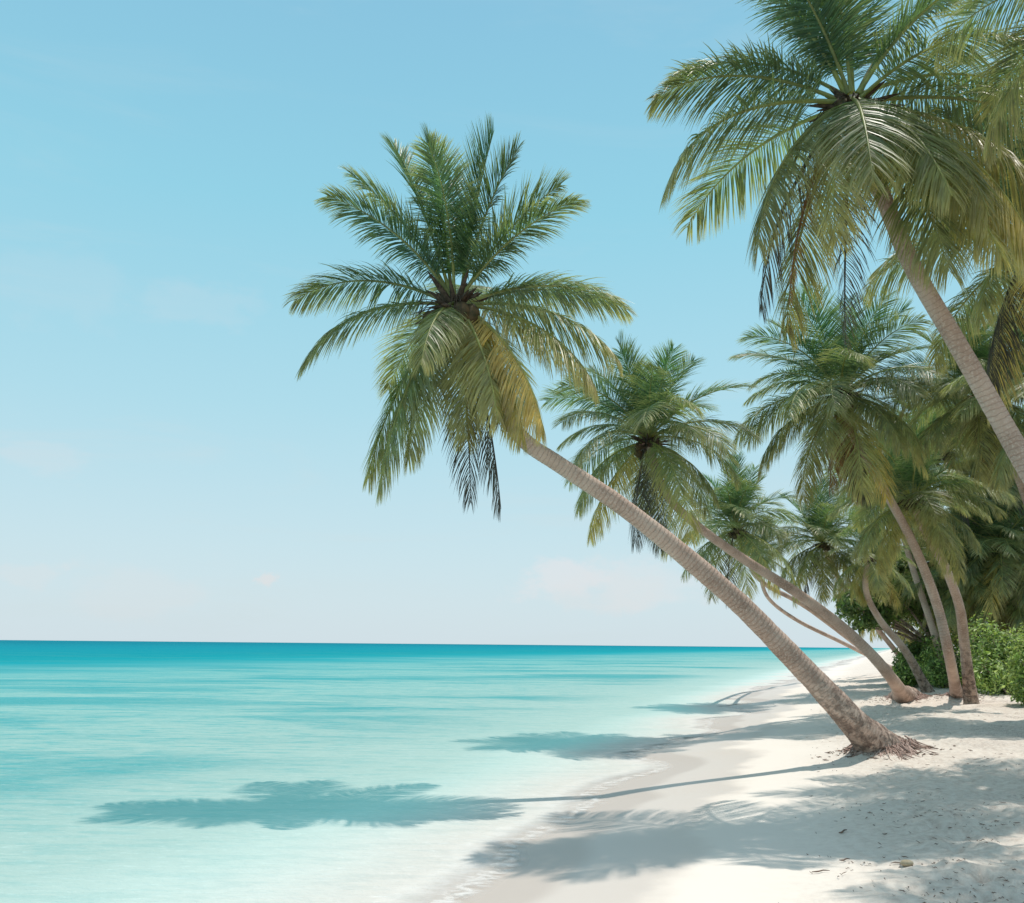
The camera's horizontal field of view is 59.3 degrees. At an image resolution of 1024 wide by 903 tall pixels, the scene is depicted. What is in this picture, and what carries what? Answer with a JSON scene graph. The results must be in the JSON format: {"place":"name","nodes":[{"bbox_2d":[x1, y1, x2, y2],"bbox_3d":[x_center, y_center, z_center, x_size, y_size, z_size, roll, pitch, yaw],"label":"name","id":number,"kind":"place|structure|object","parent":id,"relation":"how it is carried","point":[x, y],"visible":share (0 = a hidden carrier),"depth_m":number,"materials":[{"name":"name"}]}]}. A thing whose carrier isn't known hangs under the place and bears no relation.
{"place":"outdoors","nodes":[
{"label":"outdoors","id":0,"kind":"place"},
{"bbox_2d":[0,640,889,902],"bbox_3d":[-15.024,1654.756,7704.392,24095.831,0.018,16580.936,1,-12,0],"label":"sea water","id":1,"kind":"structure","parent":0,"point":[191,772],"depth_m":21.69,"materials":[{"name":"teal liquid"}]},
{"bbox_2d":[0,0,1023,647],"label":"sky","id":2,"kind":"structure","parent":0,"point":[168,473],"materials":[{"name":"blue"}]},
{"bbox_2d":[427,648,1023,902],"bbox_3d":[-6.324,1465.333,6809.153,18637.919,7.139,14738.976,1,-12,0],"label":"sand beach","id":3,"kind":"structure","parent":0,"point":[706,819],"depth_m":12.24,"materials":[{"name":"beige sand"}]},
{"bbox_2d":[282,111,935,760],"bbox_3d":[2.058,-0.253,17.786,13.220,13.533,5.482,1,-12,0],"label":"palm tree","id":4,"kind":"object","parent":3,"relation":"on","point":[454,327],"visible":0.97,"depth_m":17.43,"materials":[{"name":"green plant"}]},
{"bbox_2d":[538,328,932,702],"bbox_3d":[8.727,3.622,31.806,6.512,12.655,20.562,-10,-16,40],"label":"palm tree","id":5,"kind":"object","parent":3,"relation":"on","point":[652,408],"visible":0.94,"depth_m":26.76,"materials":[{"name":"green plant"}]},
{"bbox_2d":[668,450,857,648],"bbox_3d":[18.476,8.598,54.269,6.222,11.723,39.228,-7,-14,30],"label":"palm tree","id":6,"kind":"object","parent":3,"relation":"on","point":[734,506],"visible":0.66,"depth_m":40.43,"materials":[{"name":"green plant"}]},
{"bbox_2d":[713,515,891,668],"bbox_3d":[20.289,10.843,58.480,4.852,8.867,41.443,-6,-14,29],"label":"palm tree","id":7,"kind":"object","parent":3,"relation":"on","point":[783,611],"visible":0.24,"depth_m":50.38,"materials":[{"name":"green plant"}]},
{"bbox_2d":[756,474,898,654],"bbox_3d":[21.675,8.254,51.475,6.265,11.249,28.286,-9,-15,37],"label":"palm tree","id":8,"kind":"object","parent":3,"relation":"on","point":[815,525],"visible":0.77,"depth_m":42.52,"materials":[{"name":"green plant"}]},
{"bbox_2d":[644,0,1023,483],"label":"palm tree","id":9,"kind":"object","parent":3,"relation":"on","point":[946,178],"visible":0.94,"depth_m":14.83,"materials":[{"name":"green plant"}]},
{"bbox_2d":[729,271,982,697],"bbox_3d":[14.193,2.034,31.103,16.285,14.737,7.298,10,-15,-38],"label":"palm tree","id":10,"kind":"object","parent":3,"relation":"on","point":[845,402],"visible":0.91,"depth_m":28.56,"materials":[{"name":"green plant"}]},
{"bbox_2d":[835,545,916,643],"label":"palm tree","id":11,"kind":"object","parent":3,"relation":"on","point":[902,638],"visible":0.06,"depth_m":60.89,"materials":[{"name":"green plant"}]},
{"bbox_2d":[821,511,934,692],"bbox_3d":[17.088,7.266,41.151,6.229,8.764,5.319,1,-12,0],"label":"palm tree","id":12,"kind":"object","parent":3,"relation":"on","point":[867,570],"visible":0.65,"depth_m":40.97,"materials":[{"name":"green plant"}]},
{"bbox_2d":[831,551,946,645],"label":"broadleaf tree","id":13,"kind":"object","parent":3,"relation":"on","point":[868,621],"visible":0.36,"depth_m":50.42,"materials":[{"name":"green plant"}]},
{"bbox_2d":[818,407,970,687],"bbox_3d":[19.791,4.893,45.974,6.912,15.358,7.325,5,-13,-19],"label":"palm tree","id":14,"kind":"object","parent":3,"relation":"on","point":[926,608],"visible":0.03,"depth_m":45.99,"materials":[{"name":"green plant"}]},
{"bbox_2d":[778,692,1023,902],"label":"beach litter","id":15,"kind":"object","parent":3,"relation":"on","point":[874,757],"visible":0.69,"depth_m":12.51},
{"bbox_2d":[900,859,913,865],"bbox_3d":[4.129,4.303,9.412,0.143,0.066,0.094,1,-12,0],"label":"stone","id":16,"kind":"object","parent":3,"relation":"on","point":[905,862],"visible":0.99,"depth_m":9.38,"materials":[{"name":"beige stone"}]},
{"bbox_2d":[891,650,923,686],"bbox_3d":[21.042,11.686,48.303,2.312,2.255,2.600,1,-12,0],"label":"shrub","id":17,"kind":"object","parent":3,"relation":"on","point":[903,672],"visible":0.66,"depth_m":47.90,"materials":[{"name":"green plant"}]},
{"bbox_2d":[823,411,1015,704],"bbox_3d":[14.368,4.229,31.776,6.647,10.713,6.907,1,-12,0],"label":"palm tree","id":18,"kind":"object","parent":3,"relation":"on","point":[921,510],"visible":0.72,"depth_m":31.40,"materials":[{"name":"green plant"}]},
{"bbox_2d":[891,629,958,683],"bbox_3d":[23.235,11.397,50.210,3.944,3.629,3.683,1,-12,0],"label":"shrub","id":19,"kind":"object","parent":3,"relation":"on","point":[916,648],"visible":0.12,"depth_m":49.79,"materials":[{"name":"green plant"}]},
{"bbox_2d":[876,501,981,645],"bbox_3d":[24.524,7.934,51.636,7.383,11.379,7.324,1,-12,0],"label":"palm tree","id":20,"kind":"object","parent":3,"relation":"on","point":[928,564],"visible":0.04,"depth_m":51.31,"materials":[{"name":"green plant"}]},
{"bbox_2d":[853,51,1023,427],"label":"palm tree","id":21,"kind":"object","parent":3,"relation":"on","point":[1008,306],"visible":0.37,"depth_m":17.44,"materials":[{"name":"green plant"}]},
{"bbox_2d":[872,381,1017,642],"bbox_3d":[22.645,4.223,45.471,8.630,16.569,7.480,1,-12,0],"label":"palm tree","id":22,"kind":"object","parent":3,"relation":"on","point":[935,415],"visible":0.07,"depth_m":45.30,"materials":[{"name":"green plant"}]},
{"bbox_2d":[914,627,976,688],"bbox_3d":[22.413,10.617,46.449,3.100,3.575,4.010,-4,-13,21],"label":"shrub","id":23,"kind":"object","parent":3,"relation":"on","point":[933,672],"visible":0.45,"depth_m":45.48,"materials":[{"name":"green plant"}]},
{"bbox_2d":[911,570,982,659],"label":"palm tree","id":24,"kind":"object","parent":3,"relation":"on","point":[919,630],"visible":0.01,"depth_m":59.21,"materials":[{"name":"green plant"}]},
{"bbox_2d":[872,292,1023,504],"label":"palm tree","id":25,"kind":"object","parent":3,"relation":"on","point":[980,434],"visible":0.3,"depth_m":27.39,"materials":[{"name":"green plant"}]},
{"bbox_2d":[892,515,1023,655],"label":"palm tree","id":26,"kind":"object","parent":3,"relation":"on","point":[949,614],"visible":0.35,"depth_m":45.53,"materials":[{"name":"green plant"}]},
{"bbox_2d":[918,0,1023,168],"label":"palm tree","id":27,"kind":"object","parent":3,"relation":"on","point":[999,107],"visible":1,"depth_m":11.82,"materials":[{"name":"green plant"}]},
{"bbox_2d":[918,493,1023,561],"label":"palm tree","id":28,"kind":"object","parent":3,"relation":"on","point":[956,516],"visible":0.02,"depth_m":49.54,"materials":[{"name":"green plant"}]},
{"bbox_2d":[932,477,1023,629],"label":"palm tree","id":29,"kind":"object","parent":3,"relation":"on","point":[987,529],"visible":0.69,"depth_m":43.98,"materials":[{"name":"green plant"}]},
{"bbox_2d":[933,289,1023,499],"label":"palm tree","id":30,"kind":"object","parent":3,"relation":"on","point":[999,475],"visible":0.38,"depth_m":24.68,"materials":[{"name":"green plant"}]},
{"bbox_2d":[938,516,1023,654],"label":"palm tree","id":31,"kind":"object","parent":3,"relation":"on","point":[1018,612],"visible":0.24,"depth_m":44.55,"materials":[{"name":"green plant"}]},
{"bbox_2d":[941,408,1023,521],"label":"palm tree","id":32,"kind":"object","parent":3,"relation":"on","point":[1016,492],"visible":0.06,"depth_m":44.91,"materials":[{"name":"green plant"}]},
{"bbox_2d":[955,611,1023,694],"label":"hedge","id":33,"kind":"object","parent":3,"relation":"on","point":[991,665],"visible":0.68,"depth_m":37.75,"materials":[{"name":"green plant"}]},
{"bbox_2d":[969,404,1023,530],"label":"palm tree","id":34,"kind":"object","parent":3,"relation":"on","point":[1010,479],"visible":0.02,"depth_m":46.48,"materials":[{"name":"green plant"}]},
{"bbox_2d":[1005,626,1023,705],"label":"shrub","id":35,"kind":"object","parent":3,"relation":"on","point":[1015,681],"visible":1,"depth_m":30.63,"materials":[{"name":"green plant"}]}
]}

